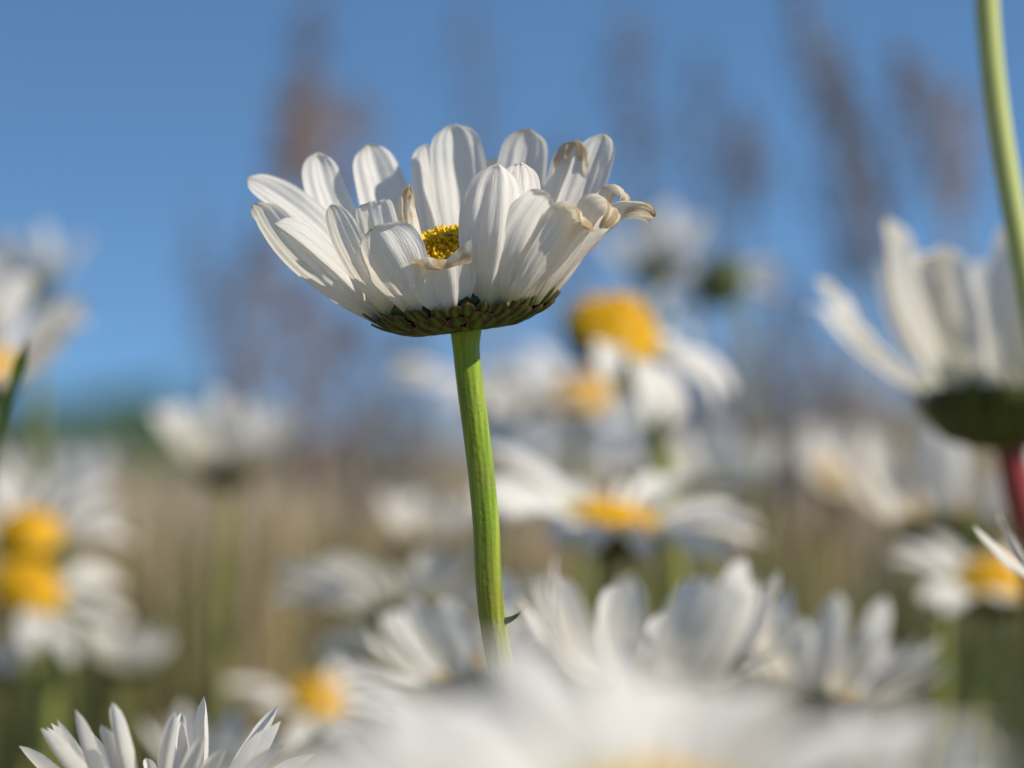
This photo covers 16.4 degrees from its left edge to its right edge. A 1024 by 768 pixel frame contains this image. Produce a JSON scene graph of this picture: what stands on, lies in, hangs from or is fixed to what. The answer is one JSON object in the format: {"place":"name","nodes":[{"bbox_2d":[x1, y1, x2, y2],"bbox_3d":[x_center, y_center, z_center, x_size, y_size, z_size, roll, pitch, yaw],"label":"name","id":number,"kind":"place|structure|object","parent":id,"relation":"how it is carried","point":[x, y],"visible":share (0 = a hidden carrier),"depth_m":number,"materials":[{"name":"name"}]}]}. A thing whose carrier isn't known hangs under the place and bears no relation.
{"place":"outdoors","nodes":[
{"label":"outdoors","id":0,"kind":"place"},
{"bbox_2d":[34,470,983,530],"bbox_3d":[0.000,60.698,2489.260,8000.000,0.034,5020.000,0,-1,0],"label":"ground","id":1,"kind":"structure","parent":0,"point":[119,471],"depth_m":198.95,"materials":[{"name":"soil"}]},
{"bbox_2d":[0,337,27,448],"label":"grass plant","id":2,"kind":"object","parent":1,"relation":"on","point":[19,365],"depth_m":0.47,"materials":[{"name":"green plant"}]},
{"bbox_2d":[0,639,38,756],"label":"daisy","id":3,"kind":"object","parent":1,"relation":"on","point":[9,661],"visible":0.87,"depth_m":0.80,"materials":[{"name":"white plant"}]},
{"bbox_2d":[0,223,87,505],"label":"daisy","id":4,"kind":"object","parent":1,"relation":"on","point":[45,273],"visible":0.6,"depth_m":0.80,"materials":[{"name":"white plant"}]},
{"bbox_2d":[0,262,90,403],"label":"daisy","id":5,"kind":"object","parent":1,"relation":"on","point":[49,330],"visible":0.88,"depth_m":0.64,"materials":[{"name":"white plant"}]},
{"bbox_2d":[1,438,117,767],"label":"daisy","id":6,"kind":"object","parent":1,"relation":"on","point":[82,471],"visible":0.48,"depth_m":0.83,"materials":[{"name":"white plant"}]},
{"bbox_2d":[0,558,127,767],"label":"daisy","id":7,"kind":"object","parent":1,"relation":"on","point":[32,602],"visible":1,"depth_m":0.71,"materials":[{"name":"white plant"}]},
{"bbox_2d":[0,475,139,767],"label":"daisy","id":8,"kind":"object","parent":1,"relation":"on","point":[27,531],"visible":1,"depth_m":0.73,"materials":[{"name":"white plant"}]},
{"bbox_2d":[90,619,172,719],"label":"daisy","id":9,"kind":"object","parent":1,"relation":"on","point":[128,658],"visible":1,"depth_m":0.72,"materials":[{"name":"white plant"}]},
{"bbox_2d":[19,697,297,767],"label":"daisy","id":10,"kind":"object","parent":1,"relation":"on","point":[115,749],"visible":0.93,"depth_m":0.38,"materials":[{"name":"white plant"}]},
{"bbox_2d":[0,378,321,557],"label":"shrub","id":11,"kind":"object","parent":1,"relation":"on","point":[89,415],"visible":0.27,"depth_m":8.88,"materials":[{"name":"green plant"}]},
{"bbox_2d":[177,202,235,614],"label":"grass stalk","id":12,"kind":"object","parent":1,"relation":"on","point":[198,251],"depth_m":1.60,"materials":[{"name":"brown plant"}]},
{"bbox_2d":[141,702,286,767],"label":"daisy","id":13,"kind":"object","parent":1,"relation":"on","point":[227,735],"visible":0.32,"depth_m":0.60,"materials":[{"name":"white plant"}]},
{"bbox_2d":[151,389,300,730],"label":"daisy","id":14,"kind":"object","parent":1,"relation":"on","point":[221,450],"visible":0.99,"depth_m":0.78,"materials":[{"name":"white plant"}]},
{"bbox_2d":[147,0,337,706],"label":"grass stalk","id":15,"kind":"object","parent":1,"relation":"on","point":[315,21],"depth_m":1.40,"materials":[{"name":"brown plant"}]},
{"bbox_2d":[179,221,316,612],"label":"grass stalk","id":16,"kind":"object","parent":1,"relation":"on","point":[255,260],"depth_m":1.30,"materials":[{"name":"brown plant"}]},
{"bbox_2d":[202,64,341,702],"bbox_3d":[-0.087,0.177,1.144,0.064,0.562,0.029,0,-1,0],"label":"grass stalk","id":17,"kind":"object","parent":1,"relation":"on","point":[298,137],"depth_m":1.15,"materials":[{"name":"brown plant"}]},
{"bbox_2d":[223,660,381,755],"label":"daisy","id":18,"kind":"object","parent":1,"relation":"on","point":[313,706],"visible":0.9,"depth_m":0.72,"materials":[{"name":"white plant"}]},
{"bbox_2d":[243,275,376,587],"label":"grass stalk","id":19,"kind":"object","parent":1,"relation":"on","point":[304,474],"depth_m":1.20,"materials":[{"name":"brown plant"}]},
{"bbox_2d":[247,84,393,651],"bbox_3d":[-0.082,0.176,1.293,0.078,0.571,0.040,0,-1,0],"label":"grass stalk","id":20,"kind":"object","parent":1,"relation":"on","point":[352,97],"depth_m":1.30,"materials":[{"name":"brown plant"}]},
{"bbox_2d":[118,426,529,521],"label":"shrub","id":21,"kind":"object","parent":1,"relation":"on","point":[376,431],"visible":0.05,"depth_m":13.78,"materials":[{"name":"green plant"}]},
{"bbox_2d":[223,715,459,767],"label":"daisy","id":22,"kind":"object","parent":1,"relation":"on","point":[363,734],"visible":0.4,"depth_m":0.25,"materials":[{"name":"white plant"}]},
{"bbox_2d":[295,309,419,683],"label":"grass stalk","id":23,"kind":"object","parent":1,"relation":"on","point":[352,326],"depth_m":1.25,"materials":[{"name":"brown plant"}]},
{"bbox_2d":[352,335,460,565],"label":"grass stalk","id":24,"kind":"object","parent":1,"relation":"on","point":[408,344],"depth_m":1.35,"materials":[{"name":"brown plant"}]},
{"bbox_2d":[269,546,551,692],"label":"daisy","id":25,"kind":"object","parent":1,"relation":"on","point":[428,582],"visible":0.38,"depth_m":0.63,"materials":[{"name":"white plant"}]},
{"bbox_2d":[378,487,472,696],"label":"daisy","id":26,"kind":"object","parent":1,"relation":"on","point":[416,510],"visible":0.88,"depth_m":0.75,"materials":[{"name":"white plant"}]},
{"bbox_2d":[337,570,555,705],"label":"daisy","id":27,"kind":"object","parent":1,"relation":"on","point":[439,643],"visible":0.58,"depth_m":0.52,"materials":[{"name":"white plant"}]},
{"bbox_2d":[247,124,656,677],"bbox_3d":[-0.007,0.204,0.396,0.047,0.470,0.029,0,-1,0],"label":"daisy","id":28,"kind":"object","parent":1,"relation":"on","point":[470,248],"visible":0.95,"depth_m":0.40,"materials":[{"name":"white plant"}]},
{"bbox_2d":[433,0,523,571],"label":"grass stalk","id":29,"kind":"object","parent":1,"relation":"on","point":[468,40],"depth_m":1.60,"materials":[{"name":"brown plant"}]},
{"bbox_2d":[385,359,613,475],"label":"daisy","id":30,"kind":"object","parent":1,"relation":"on","point":[496,378],"visible":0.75,"depth_m":0.79,"materials":[{"name":"white plant"}]},
{"bbox_2d":[0,522,1023,767],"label":"green undergrowth","id":31,"kind":"object","parent":1,"relation":"on","point":[958,698],"visible":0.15,"depth_m":0.92,"materials":[{"name":"green plant"}]},
{"bbox_2d":[540,121,602,619],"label":"grass stalk","id":32,"kind":"object","parent":1,"relation":"on","point":[571,296],"depth_m":1.50,"materials":[{"name":"brown plant"}]},
{"bbox_2d":[493,343,666,684],"bbox_3d":[0.017,0.220,0.783,0.049,0.459,0.037,0,-1,0],"label":"daisy","id":33,"kind":"object","parent":1,"relation":"on","point":[579,415],"visible":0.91,"depth_m":0.79,"materials":[{"name":"white plant"}]},
{"bbox_2d":[468,446,768,684],"bbox_3d":[0.018,0.227,0.595,0.051,0.434,0.050,0,-1,0],"label":"daisy","id":34,"kind":"object","parent":1,"relation":"on","point":[607,531],"visible":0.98,"depth_m":0.60,"materials":[{"name":"white plant"}]},
{"bbox_2d":[561,454,696,594],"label":"daisy","id":35,"kind":"object","parent":1,"relation":"on","point":[631,475],"visible":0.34,"depth_m":0.83,"materials":[{"name":"white plant"}]},
{"bbox_2d":[585,0,687,511],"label":"grass stalk","id":36,"kind":"object","parent":1,"relation":"on","point":[632,98],"depth_m":1.30,"materials":[{"name":"brown plant"}]},
{"bbox_2d":[561,291,734,610],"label":"daisy","id":37,"kind":"object","parent":1,"relation":"on","point":[613,338],"visible":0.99,"depth_m":0.63,"materials":[{"name":"white plant"}]},
{"bbox_2d":[600,201,710,612],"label":"daisy","id":38,"kind":"object","parent":1,"relation":"on","point":[669,247],"visible":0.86,"depth_m":0.84,"materials":[{"name":"white plant"}]},
{"bbox_2d":[321,638,1003,767],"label":"daisy","id":39,"kind":"object","parent":1,"relation":"on","point":[538,707],"visible":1,"depth_m":0.22,"materials":[{"name":"white plant"}]},
{"bbox_2d":[517,557,807,687],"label":"daisy","id":40,"kind":"object","parent":1,"relation":"on","point":[697,629],"visible":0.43,"depth_m":0.32,"materials":[{"name":"white plant"}]},
{"bbox_2d":[667,342,734,572],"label":"grass stalk","id":41,"kind":"object","parent":1,"relation":"on","point":[688,427],"depth_m":1.30,"materials":[{"name":"brown plant"}]},
{"bbox_2d":[670,39,740,429],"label":"grass stalk","id":42,"kind":"object","parent":1,"relation":"on","point":[711,245],"depth_m":1.45,"materials":[{"name":"brown plant"}]},
{"bbox_2d":[659,251,783,747],"bbox_3d":[0.059,0.210,0.751,0.055,0.477,0.021,0,-1,0],"label":"daisy","id":43,"kind":"object","parent":1,"relation":"on","point":[715,277],"visible":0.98,"depth_m":0.76,"materials":[{"name":"white plant"}]},
{"bbox_2d":[665,421,784,679],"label":"daisy","id":44,"kind":"object","parent":1,"relation":"on","point":[724,460],"visible":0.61,"depth_m":0.80,"materials":[{"name":"white plant"}]},
{"bbox_2d":[721,103,776,590],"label":"grass stalk","id":45,"kind":"object","parent":1,"relation":"on","point":[744,173],"depth_m":1.20,"materials":[{"name":"brown plant"}]},
{"bbox_2d":[702,342,801,566],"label":"grass stalk","id":46,"kind":"object","parent":1,"relation":"on","point":[745,390],"depth_m":1.40,"materials":[{"name":"brown plant"}]},
{"bbox_2d":[740,272,840,604],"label":"grass stalk","id":47,"kind":"object","parent":1,"relation":"on","point":[793,306],"depth_m":1.30,"materials":[{"name":"brown plant"}]},
{"bbox_2d":[780,345,890,595],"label":"grass stalk","id":48,"kind":"object","parent":1,"relation":"on","point":[844,392],"depth_m":1.20,"materials":[{"name":"brown plant"}]},
{"bbox_2d":[798,44,891,711],"bbox_3d":[0.115,0.172,1.194,0.035,0.574,0.032,0,-1,0],"label":"grass stalk","id":49,"kind":"object","parent":1,"relation":"on","point":[843,211],"depth_m":1.20,"materials":[{"name":"brown plant"}]},
{"bbox_2d":[739,578,953,732],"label":"daisy","id":50,"kind":"object","parent":1,"relation":"on","point":[822,670],"visible":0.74,"depth_m":0.55,"materials":[{"name":"white plant"}]},
{"bbox_2d":[802,421,907,627],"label":"daisy","id":51,"kind":"object","parent":1,"relation":"on","point":[831,483],"visible":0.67,"depth_m":0.83,"materials":[{"name":"white plant"}]},
{"bbox_2d":[832,123,919,637],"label":"grass stalk","id":52,"kind":"object","parent":1,"relation":"on","point":[872,166],"depth_m":1.35,"materials":[{"name":"brown plant"}]},
{"bbox_2d":[783,0,1022,747],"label":"grass stalk","id":53,"kind":"object","parent":1,"relation":"on","point":[839,130],"depth_m":1.10,"materials":[{"name":"brown plant"}]},
{"bbox_2d":[803,218,1023,633],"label":"daisy","id":54,"kind":"object","parent":1,"relation":"on","point":[961,319],"visible":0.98,"depth_m":0.54,"materials":[{"name":"white plant"}]},
{"bbox_2d":[828,423,1006,767],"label":"daisy","id":55,"kind":"object","parent":1,"relation":"on","point":[943,473],"visible":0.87,"depth_m":0.67,"materials":[{"name":"white plant"}]},
{"bbox_2d":[882,31,966,264],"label":"grass stalk","id":56,"kind":"object","parent":1,"relation":"on","point":[901,58],"depth_m":1.15,"materials":[{"name":"brown plant"}]},
{"bbox_2d":[845,700,1016,767],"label":"daisy","id":57,"kind":"object","parent":1,"relation":"on","point":[964,756],"visible":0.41,"depth_m":0.25,"materials":[{"name":"white plant"}]},
{"bbox_2d":[891,532,1020,762],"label":"daisy","id":58,"kind":"object","parent":1,"relation":"on","point":[985,589],"visible":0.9,"depth_m":0.65,"materials":[{"name":"white plant"}]},
{"bbox_2d":[923,77,990,711],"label":"grass stalk","id":59,"kind":"object","parent":1,"relation":"on","point":[957,201],"depth_m":1.30,"materials":[{"name":"brown plant"}]},
{"bbox_2d":[973,509,1023,576],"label":"daisy","id":60,"kind":"object","parent":1,"relation":"on","point":[1006,557],"visible":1,"depth_m":0.36,"materials":[{"name":"white plant"}]},
{"bbox_2d":[974,0,1023,331],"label":"daisy","id":61,"kind":"object","parent":1,"relation":"on","point":[997,114],"visible":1,"depth_m":0.47,"materials":[{"name":"plant"}]},
{"bbox_2d":[0,470,1023,767],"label":"meadow grass","id":62,"kind":"structure","parent":0,"point":[272,628],"depth_m":1.02,"materials":[{"name":"plant"}]},
{"bbox_2d":[0,228,1023,750],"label":"seeding grass","id":63,"kind":"structure","parent":0,"point":[158,528],"depth_m":2.11,"materials":[{"name":"beige plant"}]},
{"bbox_2d":[0,0,1023,469],"label":"sky","id":64,"kind":"structure","parent":0,"point":[117,117],"materials":[{"name":"blue"}]},
{"bbox_2d":[595,397,996,540],"bbox_3d":[1.152,0.394,11.923,1.937,0.709,1.912,-1,-2,40],"label":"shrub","id":65,"kind":"object","parent":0,"point":[909,427],"visible":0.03,"depth_m":11.69,"materials":[{"name":"green plant"}]}
]}

